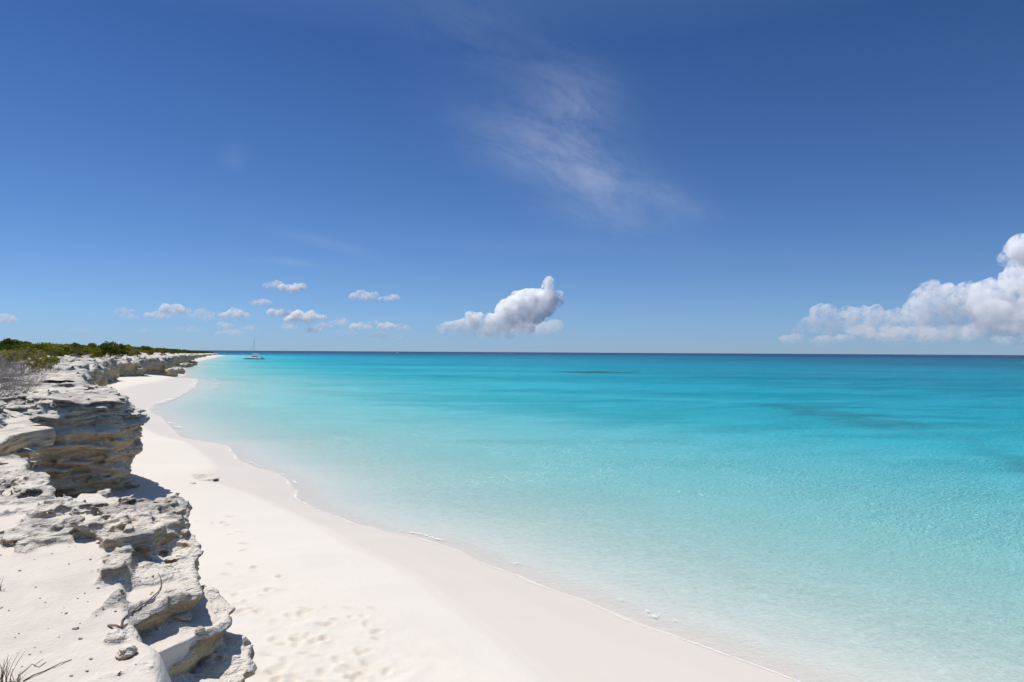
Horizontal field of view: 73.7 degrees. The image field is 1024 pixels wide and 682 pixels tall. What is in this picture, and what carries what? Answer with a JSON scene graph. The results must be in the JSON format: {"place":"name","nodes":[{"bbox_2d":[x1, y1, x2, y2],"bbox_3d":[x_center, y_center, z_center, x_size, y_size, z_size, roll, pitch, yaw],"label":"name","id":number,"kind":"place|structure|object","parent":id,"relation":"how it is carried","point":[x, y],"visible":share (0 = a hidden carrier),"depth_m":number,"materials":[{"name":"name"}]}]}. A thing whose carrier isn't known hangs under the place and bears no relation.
{"place":"outdoors","nodes":[
{"label":"outdoors","id":0,"kind":"place"},
{"bbox_2d":[0,372,149,497],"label":"rock headland","id":1,"kind":"structure","parent":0,"point":[75,439],"depth_m":23.14,"materials":[{"name":"stone"}]},
{"bbox_2d":[0,360,39,397],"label":"bare shrub","id":2,"kind":"object","parent":1,"relation":"on","point":[11,387],"visible":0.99,"depth_m":24.08,"materials":[{"name":"grey plant"}]},
{"bbox_2d":[0,351,43,376],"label":"bare shrub","id":3,"kind":"object","parent":1,"relation":"on","point":[8,369],"visible":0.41,"depth_m":38.22,"materials":[{"name":"grey plant"}]},
{"bbox_2d":[3,368,47,386],"bbox_3d":[-20.557,1.620,28.771,1.853,1.197,2.022,0,-1,26],"label":"bare shrub","id":4,"kind":"object","parent":1,"relation":"on","point":[29,378],"visible":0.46,"depth_m":29.00,"materials":[{"name":"grey plant"}]},
{"bbox_2d":[0,347,52,382],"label":"bare shrub","id":5,"kind":"object","parent":1,"relation":"on","point":[14,367],"visible":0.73,"depth_m":31.14,"materials":[{"name":"grey plant"}]},
{"bbox_2d":[0,363,59,392],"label":"bare shrub","id":6,"kind":"object","parent":1,"relation":"on","point":[24,384],"visible":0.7,"depth_m":25.65,"materials":[{"name":"grey plant"}]},
{"bbox_2d":[1,352,218,385],"bbox_3d":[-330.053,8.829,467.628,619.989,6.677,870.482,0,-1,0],"label":"coastal cliff","id":7,"kind":"structure","parent":0,"point":[104,371],"depth_m":106.30,"materials":[{"name":"stone"}]},
{"bbox_2d":[0,344,12,349],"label":"coastal shrub","id":8,"kind":"object","parent":7,"relation":"on","point":[8,346],"visible":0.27,"depth_m":76.26,"materials":[{"name":"green plant"}]},
{"bbox_2d":[0,338,18,347],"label":"coastal shrub","id":9,"kind":"object","parent":7,"relation":"on","point":[6,341],"visible":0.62,"depth_m":94.91,"materials":[{"name":"green plant"}]},
{"bbox_2d":[13,339,22,345],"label":"coastal shrub","id":10,"kind":"object","parent":7,"relation":"on","point":[17,342],"visible":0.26,"depth_m":138.00,"materials":[{"name":"green plant"}]},
{"bbox_2d":[13,346,29,349],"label":"coastal shrub","id":11,"kind":"object","parent":7,"relation":"on","point":[25,348],"visible":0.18,"depth_m":90.35,"materials":[{"name":"green plant"}]},
{"bbox_2d":[0,347,47,372],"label":"coastal shrub","id":12,"kind":"object","parent":7,"relation":"on","point":[37,360],"visible":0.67,"depth_m":40.61,"materials":[{"name":"green plant"}]},
{"bbox_2d":[27,342,47,355],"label":"coastal shrub","id":13,"kind":"object","parent":7,"relation":"on","point":[37,346],"visible":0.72,"depth_m":95.11,"materials":[{"name":"green plant"}]},
{"bbox_2d":[22,358,68,372],"bbox_3d":[-30.318,1.698,43.664,3.434,1.916,3.220,0,-1,29],"label":"bare shrub","id":14,"kind":"object","parent":7,"relation":"on","point":[53,369],"visible":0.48,"depth_m":44.00,"materials":[{"name":"grey plant"}]},
{"bbox_2d":[32,356,59,369],"bbox_3d":[-35.304,1.820,51.965,2.067,1.566,1.586,0,-1,11],"label":"coastal shrub","id":15,"kind":"object","parent":7,"relation":"on","point":[54,359],"visible":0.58,"depth_m":51.67,"materials":[{"name":"green plant"}]},
{"bbox_2d":[41,345,62,352],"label":"coastal shrub","id":16,"kind":"object","parent":7,"relation":"on","point":[58,346],"visible":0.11,"depth_m":124.88,"materials":[{"name":"green plant"}]},
{"bbox_2d":[45,347,65,354],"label":"coastal shrub","id":17,"kind":"object","parent":7,"relation":"on","point":[56,348],"visible":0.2,"depth_m":106.71,"materials":[{"name":"green plant"}]},
{"bbox_2d":[47,348,64,356],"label":"coastal shrub","id":18,"kind":"object","parent":7,"relation":"on","point":[54,352],"visible":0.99,"depth_m":96.45,"materials":[{"name":"green plant"}]},
{"bbox_2d":[50,344,72,353],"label":"coastal shrub","id":19,"kind":"object","parent":7,"relation":"on","point":[66,348],"visible":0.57,"depth_m":126.59,"materials":[{"name":"green plant"}]},
{"bbox_2d":[69,348,81,354],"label":"coastal shrub","id":20,"kind":"object","parent":7,"relation":"on","point":[72,350],"visible":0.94,"depth_m":125.49,"materials":[{"name":"green plant"}]},
{"bbox_2d":[73,351,85,356],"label":"coastal shrub","id":21,"kind":"object","parent":7,"relation":"on","point":[80,354],"visible":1,"depth_m":124.00,"materials":[{"name":"green plant"}]},
{"bbox_2d":[89,347,101,354],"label":"coastal shrub","id":22,"kind":"object","parent":7,"relation":"on","point":[93,350],"visible":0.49,"depth_m":135.09,"materials":[{"name":"green plant"}]},
{"bbox_2d":[89,350,105,357],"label":"coastal shrub","id":23,"kind":"object","parent":7,"relation":"on","point":[98,354],"visible":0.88,"depth_m":126.31,"materials":[{"name":"green plant"}]},
{"bbox_2d":[99,341,121,357],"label":"coastal shrub","id":24,"kind":"object","parent":7,"relation":"on","point":[103,347],"visible":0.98,"depth_m":127.73,"materials":[{"name":"green plant"}]},
{"bbox_2d":[115,343,128,358],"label":"coastal shrub","id":25,"kind":"object","parent":7,"relation":"on","point":[122,347],"visible":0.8,"depth_m":139.72,"materials":[{"name":"green plant"}]},
{"bbox_2d":[131,349,142,355],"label":"coastal shrub","id":26,"kind":"object","parent":7,"relation":"on","point":[136,352],"visible":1,"depth_m":154.11,"materials":[{"name":"green plant"}]},
{"bbox_2d":[140,346,150,350],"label":"coastal shrub","id":27,"kind":"object","parent":7,"relation":"on","point":[145,347],"visible":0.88,"depth_m":240.33,"materials":[{"name":"green plant"}]},
{"bbox_2d":[109,346,212,353],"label":"scrub","id":28,"kind":"object","parent":7,"relation":"on","point":[182,351],"visible":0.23,"depth_m":422.63,"materials":[{"name":"green plant"}]},
{"bbox_2d":[0,454,256,681],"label":"rock terrace","id":29,"kind":"object","parent":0,"point":[101,529],"visible":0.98,"depth_m":5.07,"materials":[{"name":"stone"}]},
{"bbox_2d":[0,651,23,681],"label":"grass tuft","id":30,"kind":"object","parent":29,"relation":"on","point":[2,673],"visible":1,"depth_m":3.83,"materials":[{"name":"plant"}]},
{"bbox_2d":[10,671,23,681],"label":"grass tuft","id":31,"kind":"object","parent":29,"relation":"on","point":[17,679],"visible":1,"depth_m":3.82,"materials":[{"name":"plant"}]},
{"bbox_2d":[23,659,71,681],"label":"dry stick","id":32,"kind":"object","parent":29,"relation":"on","point":[44,670],"visible":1,"depth_m":3.93,"materials":[{"name":"wood"}]},
{"bbox_2d":[107,623,127,627],"bbox_3d":[-2.556,1.835,4.400,0.142,0.038,0.102,0,-1,0],"label":"dry twig","id":33,"kind":"object","parent":29,"relation":"on","point":[114,625],"visible":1,"depth_m":4.38,"materials":[{"name":"wood"}]},
{"bbox_2d":[115,644,137,659],"bbox_3d":[-2.307,1.868,4.089,0.106,0.072,0.114,0,-1,19],"label":"loose rock","id":34,"kind":"object","parent":29,"relation":"on","point":[127,651],"visible":1,"depth_m":4.07,"materials":[{"name":"stone"}]},
{"bbox_2d":[120,573,161,628],"bbox_3d":[-2.603,1.835,4.832,0.097,0.083,0.990,1,-1,-12],"label":"dry root","id":35,"kind":"object","parent":29,"relation":"on","point":[124,617],"visible":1,"depth_m":4.78,"materials":[{"name":"brown wood"}]},
{"bbox_2d":[170,612,192,621],"bbox_3d":[-2.455,2.038,5.036,0.176,0.062,0.142,1,-1,-12],"label":"loose rock","id":36,"kind":"object","parent":29,"relation":"on","point":[185,616],"visible":0.84,"depth_m":5.00,"materials":[{"name":"stone"}]},
{"bbox_2d":[194,626,204,634],"bbox_3d":[-2.243,2.083,4.911,0.067,0.047,0.106,1,-1,-10],"label":"loose rock","id":37,"kind":"object","parent":29,"relation":"on","point":[199,630],"visible":1,"depth_m":4.88,"materials":[{"name":"stone"}]},
{"bbox_2d":[0,0,1023,355],"label":"sky","id":38,"kind":"structure","parent":0,"point":[575,176],"materials":[{"name":"blue"}]},
{"bbox_2d":[25,355,1023,681],"bbox_3d":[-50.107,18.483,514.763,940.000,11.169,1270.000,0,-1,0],"label":"beach","id":39,"kind":"structure","parent":0,"point":[309,591],"depth_m":19.27,"materials":[{"name":"white sand"}]},
{"bbox_2d":[165,368,178,376],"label":"loose rock","id":40,"kind":"object","parent":39,"relation":"on","point":[172,372],"visible":0.98,"depth_m":149.15,"materials":[{"name":"stone"}]},
{"bbox_2d":[172,367,184,373],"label":"loose rock","id":41,"kind":"object","parent":39,"relation":"on","point":[181,370],"visible":0.43,"depth_m":169.48,"materials":[{"name":"stone"}]},
{"bbox_2d":[180,363,194,367],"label":"loose rock","id":42,"kind":"object","parent":39,"relation":"on","point":[184,365],"visible":0.72,"depth_m":236.33,"materials":[{"name":"stone"}]},
{"bbox_2d":[189,360,197,364],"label":"loose rock","id":43,"kind":"object","parent":39,"relation":"on","point":[194,362],"visible":0.34,"depth_m":273.33,"materials":[{"name":"stone"}]},
{"bbox_2d":[191,473,218,482],"bbox_3d":[-13.317,5.943,29.129,1.428,0.353,2.566,1,-1,-40],"label":"beach rock","id":44,"kind":"object","parent":39,"relation":"on","point":[205,477],"visible":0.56,"depth_m":28.96,"materials":[{"name":"stone"}]},
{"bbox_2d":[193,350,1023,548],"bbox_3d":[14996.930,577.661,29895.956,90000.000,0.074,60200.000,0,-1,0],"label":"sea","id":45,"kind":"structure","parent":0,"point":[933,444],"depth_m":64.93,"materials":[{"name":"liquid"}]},
{"bbox_2d":[243,341,265,358],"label":"catamaran","id":46,"kind":"object","parent":45,"relation":"on","point":[255,357],"visible":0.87,"depth_m":477.13,"materials":[{"name":"white plastic"}]},
{"bbox_2d":[151,374,800,681],"bbox_3d":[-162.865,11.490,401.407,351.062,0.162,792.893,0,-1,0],"label":"foam","id":47,"kind":"object","parent":45,"relation":"on","point":[295,495],"visible":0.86,"depth_m":21.30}
]}

